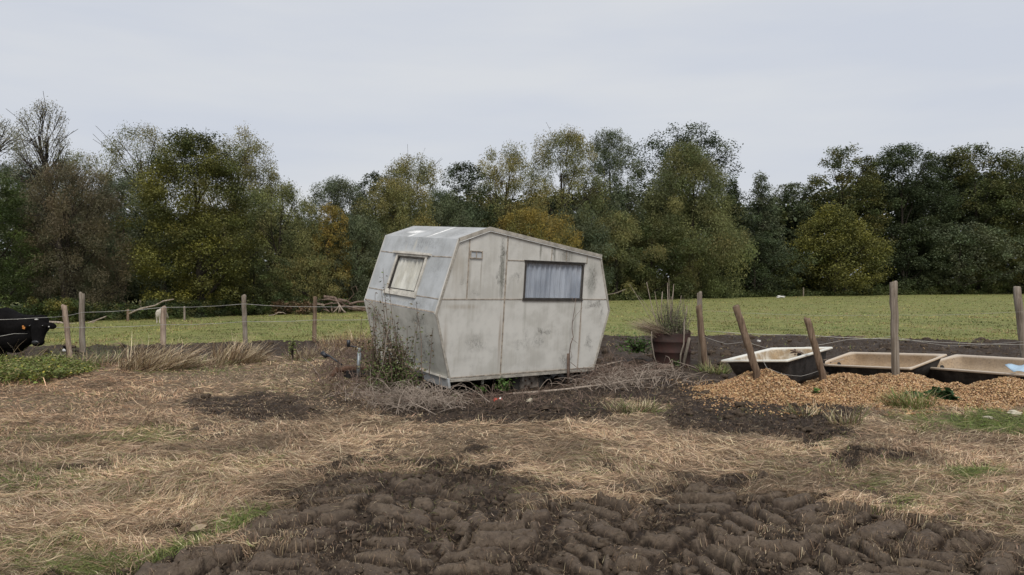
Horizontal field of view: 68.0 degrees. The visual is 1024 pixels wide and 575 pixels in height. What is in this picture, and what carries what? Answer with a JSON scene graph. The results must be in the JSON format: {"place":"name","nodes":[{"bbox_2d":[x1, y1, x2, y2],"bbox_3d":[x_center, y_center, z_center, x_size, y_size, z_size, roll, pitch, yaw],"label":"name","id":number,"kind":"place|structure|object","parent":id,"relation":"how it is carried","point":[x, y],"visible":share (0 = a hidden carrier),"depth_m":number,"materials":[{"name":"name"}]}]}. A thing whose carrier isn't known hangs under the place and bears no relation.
{"place":"outdoors","nodes":[
{"label":"outdoors","id":0,"kind":"place"},
{"bbox_2d":[0,284,1023,574],"bbox_3d":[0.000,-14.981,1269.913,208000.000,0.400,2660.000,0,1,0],"label":"ground","id":1,"kind":"structure","parent":0,"point":[644,546],"depth_m":5.78,"materials":[{"name":"soil"}]},
{"bbox_2d":[0,171,47,305],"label":"ash tree","id":2,"kind":"object","parent":1,"relation":"on","point":[10,191],"visible":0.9,"depth_m":26.54,"materials":[{"name":"green plant"}]},
{"bbox_2d":[0,115,50,202],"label":"willow tree","id":3,"kind":"object","parent":1,"relation":"on","point":[2,137],"visible":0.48,"depth_m":32.95,"materials":[{"name":"green plant"}]},
{"bbox_2d":[0,307,56,360],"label":"cow","id":4,"kind":"object","parent":1,"relation":"on","point":[36,328],"visible":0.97,"depth_m":12.94},
{"bbox_2d":[1,341,59,367],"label":"grass clump","id":5,"kind":"object","parent":1,"relation":"on","point":[25,356],"visible":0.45,"depth_m":11.89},
{"bbox_2d":[2,92,82,311],"bbox_3d":[-19.094,-3.333,30.721,3.038,9.214,2.513,0,1,-33],"label":"birch tree","id":6,"kind":"object","parent":1,"relation":"on","point":[41,151],"visible":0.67,"depth_m":30.64,"materials":[{"name":"brown plant"}]},
{"bbox_2d":[0,160,92,311],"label":"willow tree","id":7,"kind":"object","parent":1,"relation":"on","point":[5,169],"visible":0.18,"depth_m":31.27,"materials":[{"name":"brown plant"}]},
{"bbox_2d":[0,351,104,384],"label":"nettles","id":8,"kind":"object","parent":1,"relation":"on","point":[46,367],"visible":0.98,"depth_m":11.37,"materials":[{"name":"green plant"}]},
{"bbox_2d":[24,296,87,321],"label":"bramble bush","id":9,"kind":"object","parent":1,"relation":"on","point":[56,305],"visible":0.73,"depth_m":25.42,"materials":[{"name":"green plant"}]},
{"bbox_2d":[61,304,72,356],"bbox_3d":[-8.158,0.938,13.922,0.226,1.266,0.100,0,1,10],"label":"fence post","id":10,"kind":"object","parent":1,"relation":"on","point":[66,330],"visible":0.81,"depth_m":13.89,"materials":[{"name":"brown wood"}]},
{"bbox_2d":[0,304,364,319],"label":"fence wire","id":11,"kind":"object","parent":10,"relation":"attached to","point":[166,307],"visible":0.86,"depth_m":14.92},
{"bbox_2d":[56,319,367,327],"bbox_3d":[-6.038,0.726,15.737,8.790,0.134,0.486,-1,1,-42],"label":"fence wire","id":12,"kind":"object","parent":10,"relation":"attached to","point":[180,324],"visible":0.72,"depth_m":15.21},
{"bbox_2d":[4,159,142,318],"bbox_3d":[-16.015,-1.703,27.590,4.583,6.006,3.795,0,1,25],"label":"willow tree","id":13,"kind":"object","parent":1,"relation":"on","point":[75,277],"visible":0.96,"depth_m":27.16,"materials":[{"name":"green plant"}]},
{"bbox_2d":[79,292,85,351],"bbox_3d":[-8.511,0.820,15.020,0.123,1.473,0.125,0,1,0],"label":"fence post","id":14,"kind":"object","parent":1,"relation":"on","point":[82,343],"visible":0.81,"depth_m":14.98,"materials":[{"name":"grey wood"}]},
{"bbox_2d":[37,346,130,366],"bbox_3d":[-7.256,1.185,12.862,1.584,0.344,1.347,0,1,0],"label":"grass clump","id":15,"kind":"object","parent":1,"relation":"on","point":[100,361],"visible":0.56,"depth_m":12.99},
{"bbox_2d":[43,148,126,294],"bbox_3d":[-19.651,-2.596,34.491,4.258,7.605,3.259,0,1,0],"label":"willow tree","id":16,"kind":"object","parent":1,"relation":"on","point":[80,159],"visible":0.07,"depth_m":34.14,"materials":[{"name":"green plant"}]},
{"bbox_2d":[74,170,178,312],"bbox_3d":[-16.843,-1.841,32.331,4.625,6.340,3.826,0,1,0],"label":"willow tree","id":17,"kind":"object","parent":1,"relation":"on","point":[123,184],"visible":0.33,"depth_m":31.99,"materials":[{"name":"green plant"}]},
{"bbox_2d":[85,120,186,310],"bbox_3d":[-17.028,-3.211,34.650,4.384,8.865,3.646,0,1,-28],"label":"willow tree","id":18,"kind":"object","parent":1,"relation":"on","point":[139,165],"visible":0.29,"depth_m":34.38,"materials":[{"name":"green plant"}]},
{"bbox_2d":[108,334,216,372],"bbox_3d":[-5.613,1.039,12.416,1.918,0.659,1.590,0,1,28],"label":"grass clump","id":19,"kind":"object","parent":1,"relation":"on","point":[152,361],"visible":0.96,"depth_m":12.19,"materials":[{"name":"plant"}]},
{"bbox_2d":[160,306,166,345],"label":"fence post","id":20,"kind":"object","parent":1,"relation":"on","point":[163,325],"visible":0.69,"depth_m":14.98,"materials":[{"name":"brown wood"}]},
{"bbox_2d":[0,295,360,321],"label":"bramble hedge","id":21,"kind":"object","parent":1,"relation":"on","point":[146,314],"visible":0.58,"depth_m":27.89,"materials":[{"name":"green plant"}]},
{"bbox_2d":[110,127,270,315],"bbox_3d":[-12.455,-2.533,29.647,5.630,7.609,4.771,0,1,0],"label":"maple tree","id":22,"kind":"object","parent":1,"relation":"on","point":[193,231],"visible":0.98,"depth_m":28.96,"materials":[{"name":"green plant"}]},
{"bbox_2d":[158,353,241,368],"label":"grass clump","id":23,"kind":"object","parent":1,"relation":"on","point":[212,361],"visible":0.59,"depth_m":12.88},
{"bbox_2d":[180,123,294,293],"bbox_3d":[-13.334,-3.456,37.263,5.516,9.250,4.492,0,1,0],"label":"willow tree","id":24,"kind":"object","parent":1,"relation":"on","point":[250,176],"visible":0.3,"depth_m":36.73,"materials":[{"name":"green plant"}]},
{"bbox_2d":[196,335,281,364],"bbox_3d":[-4.753,1.071,13.405,1.457,0.583,1.450,0,1,0],"label":"grass clump","id":25,"kind":"object","parent":1,"relation":"on","point":[231,355],"visible":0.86,"depth_m":13.22,"materials":[{"name":"plant"}]},
{"bbox_2d":[242,294,247,344],"bbox_3d":[-5.785,0.841,16.420,0.148,1.396,0.110,0,1,21],"label":"fence post","id":26,"kind":"object","parent":1,"relation":"on","point":[244,318],"visible":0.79,"depth_m":16.38,"materials":[{"name":"grey wood"}]},
{"bbox_2d":[205,248,298,313],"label":"hazel tree","id":27,"kind":"object","parent":1,"relation":"on","point":[257,263],"visible":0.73,"depth_m":31.18,"materials":[{"name":"green plant"}]},
{"bbox_2d":[226,177,324,310],"bbox_3d":[-10.754,-1.955,34.437,4.995,6.418,4.001,0,1,0],"label":"willow tree","id":28,"kind":"object","parent":1,"relation":"on","point":[287,232],"visible":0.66,"depth_m":34.22,"materials":[{"name":"green plant"}]},
{"bbox_2d":[283,337,299,359],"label":"weed plant","id":29,"kind":"object","parent":1,"relation":"on","point":[292,349],"visible":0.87,"depth_m":13.61,"materials":[{"name":"green plant"}]},
{"bbox_2d":[270,299,312,314],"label":"reddish scrub","id":30,"kind":"object","parent":1,"relation":"on","point":[308,309],"visible":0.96,"depth_m":30.75,"materials":[{"name":"brown plant"}]},
{"bbox_2d":[263,249,351,304],"bbox_3d":[-9.076,-0.304,33.654,3.504,3.046,2.864,0,1,16],"label":"golden shrub","id":31,"kind":"object","parent":1,"relation":"on","point":[304,268],"visible":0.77,"depth_m":33.30,"materials":[{"name":"green plant"}]},
{"bbox_2d":[312,296,316,342],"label":"fence post","id":32,"kind":"object","parent":1,"relation":"on","point":[314,327],"visible":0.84,"depth_m":17.18,"materials":[{"name":"brown wood"}]},
{"bbox_2d":[280,345,353,359],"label":"grass clump","id":33,"kind":"object","parent":1,"relation":"on","point":[300,353],"visible":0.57,"depth_m":13.96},
{"bbox_2d":[306,202,354,298],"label":"willow tree","id":34,"kind":"object","parent":1,"relation":"on","point":[332,214],"visible":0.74,"depth_m":34.53,"materials":[{"name":"green plant"}]},
{"bbox_2d":[290,174,378,306],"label":"willow tree","id":35,"kind":"object","parent":1,"relation":"on","point":[335,186],"visible":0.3,"depth_m":38.01,"materials":[{"name":"green plant"}]},
{"bbox_2d":[317,286,365,312],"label":"fallen tree","id":36,"kind":"object","parent":1,"relation":"on","point":[352,307],"visible":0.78,"depth_m":32.41,"materials":[{"name":"brown wood"}]},
{"bbox_2d":[310,327,372,350],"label":"grass clump","id":37,"kind":"object","parent":1,"relation":"on","point":[340,340],"visible":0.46,"depth_m":15.29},
{"bbox_2d":[315,213,386,305],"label":"willow tree","id":38,"kind":"object","parent":1,"relation":"on","point":[360,232],"visible":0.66,"depth_m":35.03,"materials":[{"name":"green plant"}]},
{"bbox_2d":[281,328,429,411],"bbox_3d":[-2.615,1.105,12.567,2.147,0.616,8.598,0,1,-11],"label":"twig heap","id":39,"kind":"object","parent":1,"relation":"on","point":[339,373],"visible":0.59,"depth_m":10.60,"materials":[{"name":"brown wood"}]},
{"bbox_2d":[347,171,396,275],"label":"alder tree","id":40,"kind":"object","parent":1,"relation":"on","point":[373,178],"visible":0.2,"depth_m":41.93,"materials":[{"name":"green plant"}]},
{"bbox_2d":[361,272,406,387],"bbox_3d":[-1.606,0.538,9.709,0.653,1.570,0.303,0,1,0],"label":"bramble","id":41,"kind":"object","parent":1,"relation":"on","point":[388,323],"visible":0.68,"depth_m":9.72,"materials":[{"name":"brown plant"}]},
{"bbox_2d":[348,171,439,289],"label":"willow tree","id":42,"kind":"object","parent":1,"relation":"on","point":[409,198],"visible":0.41,"depth_m":38.05,"materials":[{"name":"green plant"}]},
{"bbox_2d":[354,290,433,391],"bbox_3d":[-1.511,0.730,9.762,1.089,1.387,0.771,0,1,0],"label":"bramble","id":43,"kind":"object","parent":1,"relation":"on","point":[389,359],"visible":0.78,"depth_m":9.66,"materials":[{"name":"green plant"}]},
{"bbox_2d":[366,357,427,391],"bbox_3d":[-1.488,1.104,9.631,0.732,0.571,0.743,0,1,-18],"label":"weed plant","id":44,"kind":"object","parent":1,"relation":"on","point":[391,371],"visible":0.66,"depth_m":9.42,"materials":[{"name":"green plant"}]},
{"bbox_2d":[324,364,489,415],"bbox_3d":[-1.237,1.209,9.127,1.977,0.489,2.264,0,1,0],"label":"twig heap","id":45,"kind":"object","parent":1,"relation":"on","point":[425,399],"visible":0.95,"depth_m":8.79,"materials":[{"name":"brown wood"}]},
{"bbox_2d":[376,144,454,231],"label":"willow tree","id":46,"kind":"object","parent":1,"relation":"on","point":[421,178],"visible":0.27,"depth_m":44.89,"materials":[{"name":"green plant"}]},
{"bbox_2d":[401,184,487,228],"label":"willow tree","id":47,"kind":"object","parent":1,"relation":"on","point":[446,203],"visible":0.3,"depth_m":42.06,"materials":[{"name":"green plant"}]},
{"bbox_2d":[430,160,497,227],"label":"alder tree","id":48,"kind":"object","parent":1,"relation":"on","point":[466,187],"visible":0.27,"depth_m":45.21,"materials":[{"name":"green plant"}]},
{"bbox_2d":[320,226,609,389],"bbox_3d":[-0.716,0.359,11.284,4.127,2.509,2.022,1,4,-38],"label":"caravan","id":49,"kind":"object","parent":1,"relation":"on","point":[495,303],"visible":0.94,"depth_m":10.61,"materials":[{"name":"grey metal"}]},
{"bbox_2d":[383,253,428,297],"bbox_3d":[-1.472,-0.183,10.671,0.280,0.599,0.875,1,4,-38],"label":"front window","id":50,"kind":"structure","parent":49,"relation":"in","point":[409,271],"depth_m":10.68,"materials":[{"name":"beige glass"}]},
{"bbox_2d":[522,260,584,300],"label":"side window","id":51,"kind":"structure","parent":49,"relation":"in","point":[547,280],"depth_m":11.05,"materials":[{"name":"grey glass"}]},
{"bbox_2d":[327,378,656,414],"bbox_3d":[-0.247,1.292,9.204,4.134,0.380,2.529,0,1,0],"label":"twig heap","id":52,"kind":"object","parent":1,"relation":"on","point":[522,395],"visible":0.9,"depth_m":8.93,"materials":[{"name":"brown wood"}]},
{"bbox_2d":[493,378,516,392],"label":"weed plant","id":53,"kind":"object","parent":1,"relation":"on","point":[504,383],"visible":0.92,"depth_m":10.49,"materials":[{"name":"green plant"}]},
{"bbox_2d":[460,140,552,236],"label":"willow tree","id":54,"kind":"object","parent":1,"relation":"on","point":[509,168],"visible":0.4,"depth_m":48.62,"materials":[{"name":"green plant"}]},
{"bbox_2d":[0,168,1023,308],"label":"woodland","id":55,"kind":"object","parent":1,"relation":"on","point":[782,210],"visible":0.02,"depth_m":62.88,"materials":[{"name":"green plant"}]},
{"bbox_2d":[7,334,1023,574],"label":"mud clods","id":56,"kind":"object","parent":1,"relation":"on","point":[604,542],"visible":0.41,"depth_m":4.99,"materials":[{"name":"soil"}]},
{"bbox_2d":[495,204,584,248],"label":"golden shrub","id":57,"kind":"object","parent":1,"relation":"on","point":[525,216],"visible":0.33,"depth_m":45.68,"materials":[{"name":"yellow plant"}]},
{"bbox_2d":[516,124,622,261],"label":"willow tree","id":58,"kind":"object","parent":1,"relation":"on","point":[573,138],"visible":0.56,"depth_m":51.23,"materials":[{"name":"green plant"}]},
{"bbox_2d":[532,202,624,287],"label":"willow tree","id":59,"kind":"object","parent":1,"relation":"on","point":[586,225],"visible":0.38,"depth_m":49.35,"materials":[{"name":"green plant"}]},
{"bbox_2d":[513,377,658,394],"bbox_3d":[1.042,1.336,10.325,2.216,0.128,0.080,0,1,-21],"label":"stick","id":60,"kind":"object","parent":1,"relation":"on","point":[552,390],"visible":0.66,"depth_m":10.17,"materials":[{"name":"brown wood"}]},
{"bbox_2d":[544,345,678,393],"bbox_3d":[1.530,1.216,11.630,1.908,0.489,3.179,0,1,5],"label":"twig heap","id":61,"kind":"object","parent":1,"relation":"on","point":[632,367],"visible":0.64,"depth_m":11.29,"materials":[{"name":"brown wood"}]},
{"bbox_2d":[579,126,646,291],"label":"willow tree","id":62,"kind":"object","parent":1,"relation":"on","point":[607,153],"visible":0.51,"depth_m":55.18,"materials":[{"name":"green plant"}]},
{"bbox_2d":[580,207,670,297],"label":"willow tree","id":63,"kind":"object","parent":1,"relation":"on","point":[628,226],"visible":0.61,"depth_m":50.95,"materials":[{"name":"green plant"}]},
{"bbox_2d":[539,356,720,392],"bbox_3d":[1.785,1.196,10.804,2.778,0.532,2.222,0,1,-11],"label":"twig heap","id":64,"kind":"object","parent":1,"relation":"on","point":[637,382],"visible":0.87,"depth_m":10.46,"materials":[{"name":"brown wood"}]},
{"bbox_2d":[599,393,663,412],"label":"grass clump","id":65,"kind":"object","parent":1,"relation":"on","point":[629,406],"visible":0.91,"depth_m":8.47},
{"bbox_2d":[615,332,652,353],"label":"weed plant","id":66,"kind":"object","parent":1,"relation":"on","point":[640,347],"visible":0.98,"depth_m":13.16,"materials":[{"name":"green plant"}]},
{"bbox_2d":[606,219,709,298],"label":"hazel tree","id":67,"kind":"object","parent":1,"relation":"on","point":[649,229],"visible":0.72,"depth_m":52.39,"materials":[{"name":"green plant"}]},
{"bbox_2d":[652,329,690,366],"bbox_3d":[2.683,1.011,12.764,0.651,0.597,0.651,0,1,0],"label":"wooden half-barrel planter","id":68,"kind":"object","parent":1,"relation":"on","point":[668,345],"visible":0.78,"depth_m":12.49,"materials":[{"name":"red paint"}]},
{"bbox_2d":[626,282,694,337],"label":"potted plants","id":69,"kind":"object","parent":68,"relation":"in","point":[669,327],"visible":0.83,"depth_m":12.69,"materials":[{"name":"green plant"}]},
{"bbox_2d":[681,337,690,366],"bbox_3d":[2.853,1.055,12.420,0.206,0.472,0.053,-1,1,-38],"label":"stick","id":70,"kind":"object","parent":1,"relation":"on","point":[686,350],"visible":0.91,"depth_m":12.40,"materials":[{"name":"brown wood"}]},
{"bbox_2d":[622,121,754,289],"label":"oak tree","id":71,"kind":"object","parent":1,"relation":"on","point":[705,141],"visible":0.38,"depth_m":60.89,"materials":[{"name":"green plant"}]},
{"bbox_2d":[622,137,758,298],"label":"willow tree","id":72,"kind":"object","parent":1,"relation":"on","point":[692,167],"visible":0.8,"depth_m":55.75,"materials":[{"name":"green plant"}]},
{"bbox_2d":[697,291,702,363],"bbox_3d":[3.230,0.814,13.022,0.099,1.498,0.078,1,1,44],"label":"fence post","id":73,"kind":"object","parent":1,"relation":"on","point":[699,297],"visible":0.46,"depth_m":13.00,"materials":[{"name":"grey wood"}]},
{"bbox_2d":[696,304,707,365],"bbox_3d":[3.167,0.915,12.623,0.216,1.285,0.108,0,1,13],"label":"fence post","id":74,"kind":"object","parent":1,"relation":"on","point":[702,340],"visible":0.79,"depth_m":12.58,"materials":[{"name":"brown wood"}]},
{"bbox_2d":[692,361,731,374],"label":"grass clump","id":75,"kind":"object","parent":1,"relation":"on","point":[715,370],"visible":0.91,"depth_m":11.88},
{"bbox_2d":[715,177,752,290],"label":"poplar tree","id":76,"kind":"object","parent":1,"relation":"on","point":[734,187],"visible":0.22,"depth_m":62.02,"materials":[{"name":"green plant"}]},
{"bbox_2d":[732,304,759,380],"bbox_3d":[2.957,0.761,9.568,0.349,1.093,0.099,0,1,4],"label":"fence post","id":77,"kind":"object","parent":1,"relation":"on","point":[755,368],"visible":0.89,"depth_m":9.53,"materials":[{"name":"brown wood"}]},
{"bbox_2d":[699,234,818,294],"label":"hazel tree","id":78,"kind":"object","parent":1,"relation":"on","point":[764,241],"visible":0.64,"depth_m":59.60,"materials":[{"name":"green plant"}]},
{"bbox_2d":[739,170,793,293],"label":"poplar tree","id":79,"kind":"object","parent":1,"relation":"on","point":[761,199],"visible":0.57,"depth_m":62.59,"materials":[{"name":"green plant"}]},
{"bbox_2d":[761,181,830,291],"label":"alder tree","id":80,"kind":"object","parent":1,"relation":"on","point":[787,195],"visible":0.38,"depth_m":68.05,"materials":[{"name":"green plant"}]},
{"bbox_2d":[789,436,803,445],"bbox_3d":[2.581,1.399,6.861,0.154,0.095,0.132,0,1,0],"label":"mud clod","id":81,"kind":"object","parent":1,"relation":"on","point":[794,439],"visible":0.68,"depth_m":6.82,"materials":[{"name":"soil"}]},
{"bbox_2d":[777,400,827,416],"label":"grass clump","id":82,"kind":"object","parent":1,"relation":"on","point":[803,411],"visible":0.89,"depth_m":8.34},
{"bbox_2d":[804,317,825,380],"bbox_3d":[3.921,0.875,9.820,0.291,0.998,0.096,0,1,4],"label":"fence post","id":83,"kind":"object","parent":1,"relation":"on","point":[815,348],"visible":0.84,"depth_m":9.78,"materials":[{"name":"brown wood"}]},
{"bbox_2d":[607,278,1023,300],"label":"undergrowth","id":84,"kind":"object","parent":1,"relation":"on","point":[937,289],"visible":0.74,"depth_m":64.17,"materials":[{"name":"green plant"}]},
{"bbox_2d":[773,200,896,295],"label":"maple tree","id":85,"kind":"object","parent":1,"relation":"on","point":[839,242],"visible":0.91,"depth_m":63.24,"materials":[{"name":"green plant"}]},
{"bbox_2d":[820,399,870,426],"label":"grass clump","id":86,"kind":"object","parent":1,"relation":"on","point":[848,420],"visible":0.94,"depth_m":7.74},
{"bbox_2d":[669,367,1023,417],"bbox_3d":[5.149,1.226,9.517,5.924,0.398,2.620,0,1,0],"label":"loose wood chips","id":87,"kind":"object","parent":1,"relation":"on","point":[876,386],"visible":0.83,"depth_m":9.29,"materials":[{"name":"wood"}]},
{"bbox_2d":[794,142,899,290],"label":"oak tree","id":88,"kind":"object","parent":1,"relation":"on","point":[865,168],"visible":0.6,"depth_m":67.60,"materials":[{"name":"green plant"}]},
{"bbox_2d":[695,371,1023,406],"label":"wood chips","id":89,"kind":"object","parent":1,"relation":"on","point":[792,397],"visible":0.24,"depth_m":9.32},
{"bbox_2d":[721,347,832,383],"bbox_3d":[3.682,1.115,10.424,0.902,0.429,1.722,-5,-1,41],"label":"bathtub","id":90,"kind":"object","parent":89,"relation":"on","point":[783,360],"visible":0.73,"depth_m":10.10,"materials":[{"name":"white ceramic"}]},
{"bbox_2d":[928,354,1023,384],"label":"bathtub","id":91,"kind":"object","parent":89,"relation":"on","point":[966,369],"visible":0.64,"depth_m":10.29,"materials":[{"name":"beige ceramic"}]},
{"bbox_2d":[1005,364,1023,371],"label":"plastic sheet","id":92,"kind":"object","parent":91,"relation":"on","point":[1013,367],"visible":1,"depth_m":9.42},
{"bbox_2d":[824,352,946,377],"bbox_3d":[5.451,1.248,11.213,0.752,0.389,1.702,-14,2,-23],"label":"bathtub","id":93,"kind":"object","parent":1,"relation":"on","point":[867,363],"visible":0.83,"depth_m":11.18,"materials":[{"name":"beige ceramic"}]},
{"bbox_2d":[889,281,899,375],"bbox_3d":[4.879,0.646,9.668,0.131,1.469,0.102,1,1,39],"label":"fence post","id":94,"kind":"object","parent":1,"relation":"on","point":[894,329],"visible":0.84,"depth_m":9.63,"materials":[{"name":"grey wood"}]},
{"bbox_2d":[862,221,950,292],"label":"hazel tree","id":95,"kind":"object","parent":1,"relation":"on","point":[897,230],"visible":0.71,"depth_m":67.82,"materials":[{"name":"green plant"}]},
{"bbox_2d":[852,140,966,290],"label":"ash tree","id":96,"kind":"object","parent":1,"relation":"on","point":[897,162],"visible":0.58,"depth_m":69.88,"materials":[{"name":"green plant"}]},
{"bbox_2d":[871,383,949,409],"bbox_3d":[4.572,1.265,8.718,0.809,0.303,0.780,1,1,35],"label":"grass clump","id":97,"kind":"object","parent":1,"relation":"on","point":[914,403],"visible":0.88,"depth_m":8.68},
{"bbox_2d":[927,386,959,399],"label":"weed plant","id":98,"kind":"object","parent":1,"relation":"on","point":[947,391],"visible":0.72,"depth_m":8.94,"materials":[{"name":"green plant"}]},
{"bbox_2d":[905,149,983,291],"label":"ash tree","id":99,"kind":"object","parent":1,"relation":"on","point":[943,160],"visible":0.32,"depth_m":72.15,"materials":[{"name":"green plant"}]},
{"bbox_2d":[884,221,1023,293],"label":"hazel tree","id":100,"kind":"object","parent":1,"relation":"on","point":[958,267],"visible":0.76,"depth_m":67.50,"materials":[{"name":"green plant"}]},
{"bbox_2d":[922,142,1023,289],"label":"oak tree","id":101,"kind":"object","parent":1,"relation":"on","point":[1004,202],"visible":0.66,"depth_m":70.97,"materials":[{"name":"green plant"}]},
{"bbox_2d":[956,221,1023,290],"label":"hazel tree","id":102,"kind":"object","parent":1,"relation":"on","point":[1018,279],"visible":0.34,"depth_m":70.44,"materials":[{"name":"green plant"}]},
{"bbox_2d":[971,146,1023,282],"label":"oak tree","id":103,"kind":"object","parent":1,"relation":"on","point":[1019,181],"visible":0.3,"depth_m":72.57,"materials":[{"name":"green plant"}]},
{"bbox_2d":[1013,286,1023,357],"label":"fence post","id":104,"kind":"object","parent":1,"relation":"on","point":[1018,303],"visible":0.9,"depth_m":11.88,"materials":[{"name":"grey wood"}]},
{"bbox_2d":[703,336,1023,348],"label":"fence wire","id":105,"kind":"object","parent":104,"relation":"attached to","point":[881,337],"visible":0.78,"depth_m":12.01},
{"bbox_2d":[712,331,1023,344],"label":"fence wire","id":106,"kind":"object","parent":104,"relation":"attached to","point":[899,339],"visible":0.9,"depth_m":12.09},
{"bbox_2d":[0,342,1023,574],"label":"dry grass","id":107,"kind":"structure","parent":0,"point":[103,538],"depth_m":5.81,"materials":[{"name":"plant"}]},
{"bbox_2d":[0,0,1023,277],"label":"sky","id":108,"kind":"structure","parent":0,"point":[336,87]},
{"bbox_2d":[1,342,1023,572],"bbox_3d":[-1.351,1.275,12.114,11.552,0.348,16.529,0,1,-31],"label":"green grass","id":109,"kind":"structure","parent":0,"point":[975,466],"depth_m":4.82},
{"bbox_2d":[31,293,1023,351],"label":"pasture grass","id":110,"kind":"structure","parent":0,"point":[48,340],"depth_m":23.59,"materials":[{"name":"plant"}]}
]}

